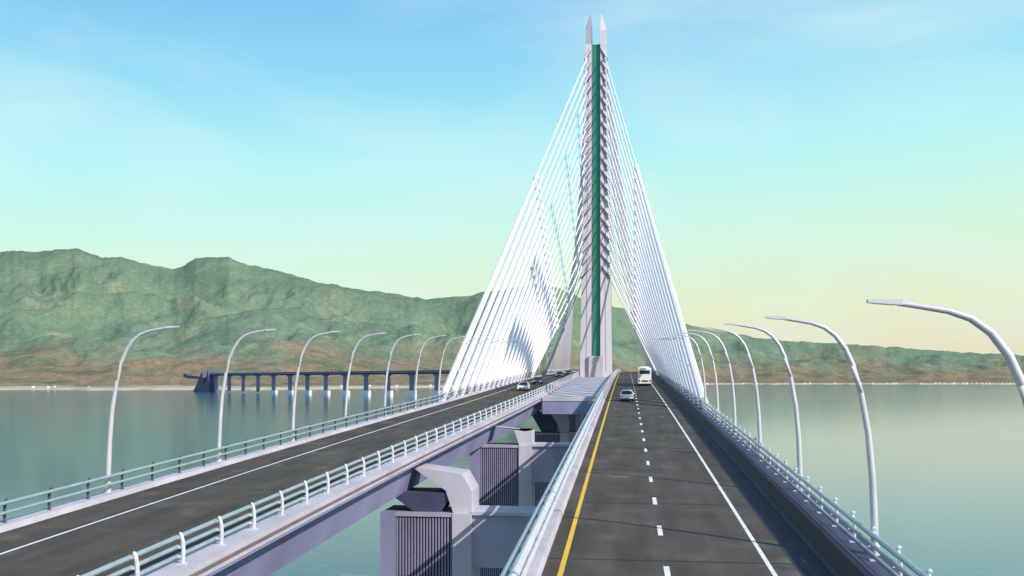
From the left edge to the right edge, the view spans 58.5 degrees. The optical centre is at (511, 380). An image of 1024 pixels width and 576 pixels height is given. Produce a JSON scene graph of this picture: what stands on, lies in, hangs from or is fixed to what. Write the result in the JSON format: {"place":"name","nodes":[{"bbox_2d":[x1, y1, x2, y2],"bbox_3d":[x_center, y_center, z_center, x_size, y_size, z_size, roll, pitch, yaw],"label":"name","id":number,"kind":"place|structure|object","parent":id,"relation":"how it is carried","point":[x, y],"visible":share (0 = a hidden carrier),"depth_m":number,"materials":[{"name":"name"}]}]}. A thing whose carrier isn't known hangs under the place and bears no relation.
{"place":"outdoors","nodes":[
{"label":"outdoors","id":0,"kind":"place"},
{"bbox_2d":[0,384,1023,575],"bbox_3d":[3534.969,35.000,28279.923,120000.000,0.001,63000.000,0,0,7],"label":"water","id":1,"kind":"structure","parent":0,"point":[949,464],"depth_m":496.76,"materials":[{"name":"teal liquid"}]},
{"bbox_2d":[183,370,218,391],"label":"bridge abutment","id":2,"kind":"object","parent":1,"relation":"in","point":[205,382],"visible":0.96,"depth_m":2717.41,"materials":[{"name":"concrete"}]},
{"bbox_2d":[210,367,472,396],"bbox_3d":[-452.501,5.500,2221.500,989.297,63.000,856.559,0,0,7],"label":"distant viaduct","id":3,"kind":"object","parent":1,"relation":"in","point":[366,374],"visible":0.82,"depth_m":2201.66,"materials":[{"name":"concrete"}]},
{"bbox_2d":[156,15,832,575],"bbox_3d":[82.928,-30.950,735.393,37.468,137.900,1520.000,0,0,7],"label":"cable stayed bridge","id":4,"kind":"structure","parent":1,"relation":"in","point":[494,495],"depth_m":144.05,"materials":[{"name":"white concrete"}]},
{"bbox_2d":[104,326,178,492],"bbox_3d":[-19.336,1.806,47.566,4.200,9.220,0.571,0,0,7],"label":"street lamp","id":5,"kind":"object","parent":4,"relation":"on","point":[107,489],"visible":0.76,"depth_m":47.66,"materials":[{"name":"metal"}]},
{"bbox_2d":[216,329,275,461],"bbox_3d":[-17.471,1.270,59.829,4.200,9.220,0.571,0,0,7],"label":"street lamp","id":6,"kind":"object","parent":4,"relation":"on","point":[219,438],"visible":0.75,"depth_m":59.92,"materials":[{"name":"metal"}]},
{"bbox_2d":[0,369,579,532],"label":"bridge railing","id":7,"kind":"object","parent":4,"relation":"on","point":[11,523],"visible":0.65,"depth_m":54.63,"materials":[{"name":"metal"}]},
{"bbox_2d":[291,331,340,440],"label":"street lamp","id":8,"kind":"object","parent":4,"relation":"on","point":[295,392],"visible":0.8,"depth_m":72.18,"materials":[{"name":"metal"}]},
{"bbox_2d":[77,372,580,575],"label":"bridge railing","id":9,"kind":"object","parent":4,"relation":"on","point":[189,561],"visible":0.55,"depth_m":42.16,"materials":[{"name":"metal"}]},
{"bbox_2d":[344,333,385,426],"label":"street lamp","id":10,"kind":"object","parent":4,"relation":"on","point":[347,382],"visible":0.83,"depth_m":84.43,"materials":[{"name":"metal"}]},
{"bbox_2d":[383,334,420,415],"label":"street lamp","id":11,"kind":"object","parent":4,"relation":"on","point":[385,389],"visible":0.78,"depth_m":96.69,"materials":[{"name":"metal"}]},
{"bbox_2d":[0,372,829,575],"bbox_3d":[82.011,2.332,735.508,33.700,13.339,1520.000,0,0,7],"label":"road","id":12,"kind":"structure","parent":4,"relation":"on","point":[612,523],"depth_m":44.80,"materials":[{"name":"grey asphalt"}]},
{"bbox_2d":[0,373,777,575],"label":"road markings","id":13,"kind":"structure","parent":12,"relation":"on","point":[660,532],"depth_m":44.91,"materials":[{"name":"white paint"}]},
{"bbox_2d":[517,382,529,390],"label":"car","id":14,"kind":"object","parent":12,"relation":"on","point":[523,385],"visible":1,"depth_m":156.71,"materials":[{"name":"white paint"}]},
{"bbox_2d":[533,377,542,383],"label":"car","id":15,"kind":"object","parent":12,"relation":"on","point":[537,379],"visible":1,"depth_m":186.67,"materials":[{"name":"paint"}]},
{"bbox_2d":[556,372,563,376],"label":"car","id":16,"kind":"object","parent":12,"relation":"on","point":[559,374],"visible":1,"depth_m":241.80,"materials":[{"name":"paint"}]},
{"bbox_2d":[620,390,633,400],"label":"car","id":17,"kind":"object","parent":12,"relation":"on","point":[626,394],"visible":1,"depth_m":123.98,"materials":[{"name":"white paint"}]},
{"bbox_2d":[637,366,650,384],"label":"bus","id":18,"kind":"object","parent":12,"relation":"on","point":[643,374],"visible":1,"depth_m":174.28,"materials":[{"name":"white paint"}]},
{"bbox_2d":[413,335,446,407],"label":"street lamp","id":19,"kind":"object","parent":4,"relation":"on","point":[415,388],"visible":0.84,"depth_m":108.95,"materials":[{"name":"metal"}]},
{"bbox_2d":[438,336,467,401],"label":"street lamp","id":20,"kind":"object","parent":4,"relation":"on","point":[441,366],"visible":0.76,"depth_m":121.21,"materials":[{"name":"metal"}]},
{"bbox_2d":[457,337,483,396],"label":"street lamp","id":21,"kind":"object","parent":4,"relation":"on","point":[459,366],"visible":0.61,"depth_m":133.40,"materials":[{"name":"metal"}]},
{"bbox_2d":[500,369,620,575],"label":"bridge railing","id":22,"kind":"object","parent":4,"relation":"on","point":[534,548],"visible":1,"depth_m":40.10,"materials":[{"name":"metal"}]},
{"bbox_2d":[672,334,705,408],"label":"street lamp","id":23,"kind":"object","parent":4,"relation":"on","point":[704,383],"visible":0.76,"depth_m":104.73,"materials":[{"name":"metal"}]},
{"bbox_2d":[678,332,719,419],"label":"street lamp","id":24,"kind":"object","parent":4,"relation":"on","point":[716,386],"visible":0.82,"depth_m":90.43,"materials":[{"name":"metal"}]},
{"bbox_2d":[688,330,736,433],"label":"street lamp","id":25,"kind":"object","parent":4,"relation":"on","point":[732,384],"visible":0.73,"depth_m":76.14,"materials":[{"name":"metal"}]},
{"bbox_2d":[702,327,761,455],"bbox_3d":[15.021,1.002,62.117,4.200,9.220,0.571,0,0,7],"label":"street lamp","id":26,"kind":"object","parent":4,"relation":"on","point":[756,393],"visible":0.77,"depth_m":61.86,"materials":[{"name":"metal"}]},
{"bbox_2d":[724,323,803,490],"bbox_3d":[13.235,1.619,47.828,4.200,9.220,0.571,0,0,7],"label":"street lamp","id":27,"kind":"object","parent":4,"relation":"on","point":[797,429],"visible":0.81,"depth_m":47.57,"materials":[{"name":"metal"}]},
{"bbox_2d":[651,370,932,575],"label":"bridge railing","id":28,"kind":"object","parent":4,"relation":"on","point":[836,543],"visible":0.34,"depth_m":40.12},
{"bbox_2d":[765,316,879,555],"bbox_3d":[11.448,2.253,33.539,4.200,9.220,0.571,0,0,7],"label":"street lamp","id":29,"kind":"object","parent":4,"relation":"on","point":[871,470],"visible":0.77,"depth_m":33.29,"materials":[{"name":"metal"}]},
{"bbox_2d":[866,299,1023,405],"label":"street lamp","id":30,"kind":"object","parent":4,"relation":"on","point":[1003,348],"visible":1,"depth_m":19.17,"materials":[{"name":"metal"}]},
{"bbox_2d":[0,248,1023,389],"bbox_3d":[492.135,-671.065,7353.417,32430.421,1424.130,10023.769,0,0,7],"label":"hills","id":31,"kind":"structure","parent":0,"point":[75,319],"depth_m":8013.34,"materials":[{"name":"green plant"}]},
{"bbox_2d":[32,382,1014,387],"bbox_3d":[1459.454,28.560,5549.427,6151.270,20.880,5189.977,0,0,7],"label":"distant houses","id":32,"kind":"structure","parent":31,"relation":"on","point":[33,386],"depth_m":7551.59,"materials":[{"name":"tile"}]},
{"bbox_2d":[0,0,1023,355],"label":"sky","id":33,"kind":"structure","parent":0,"point":[810,160],"materials":[{"name":"blue"}]}
]}

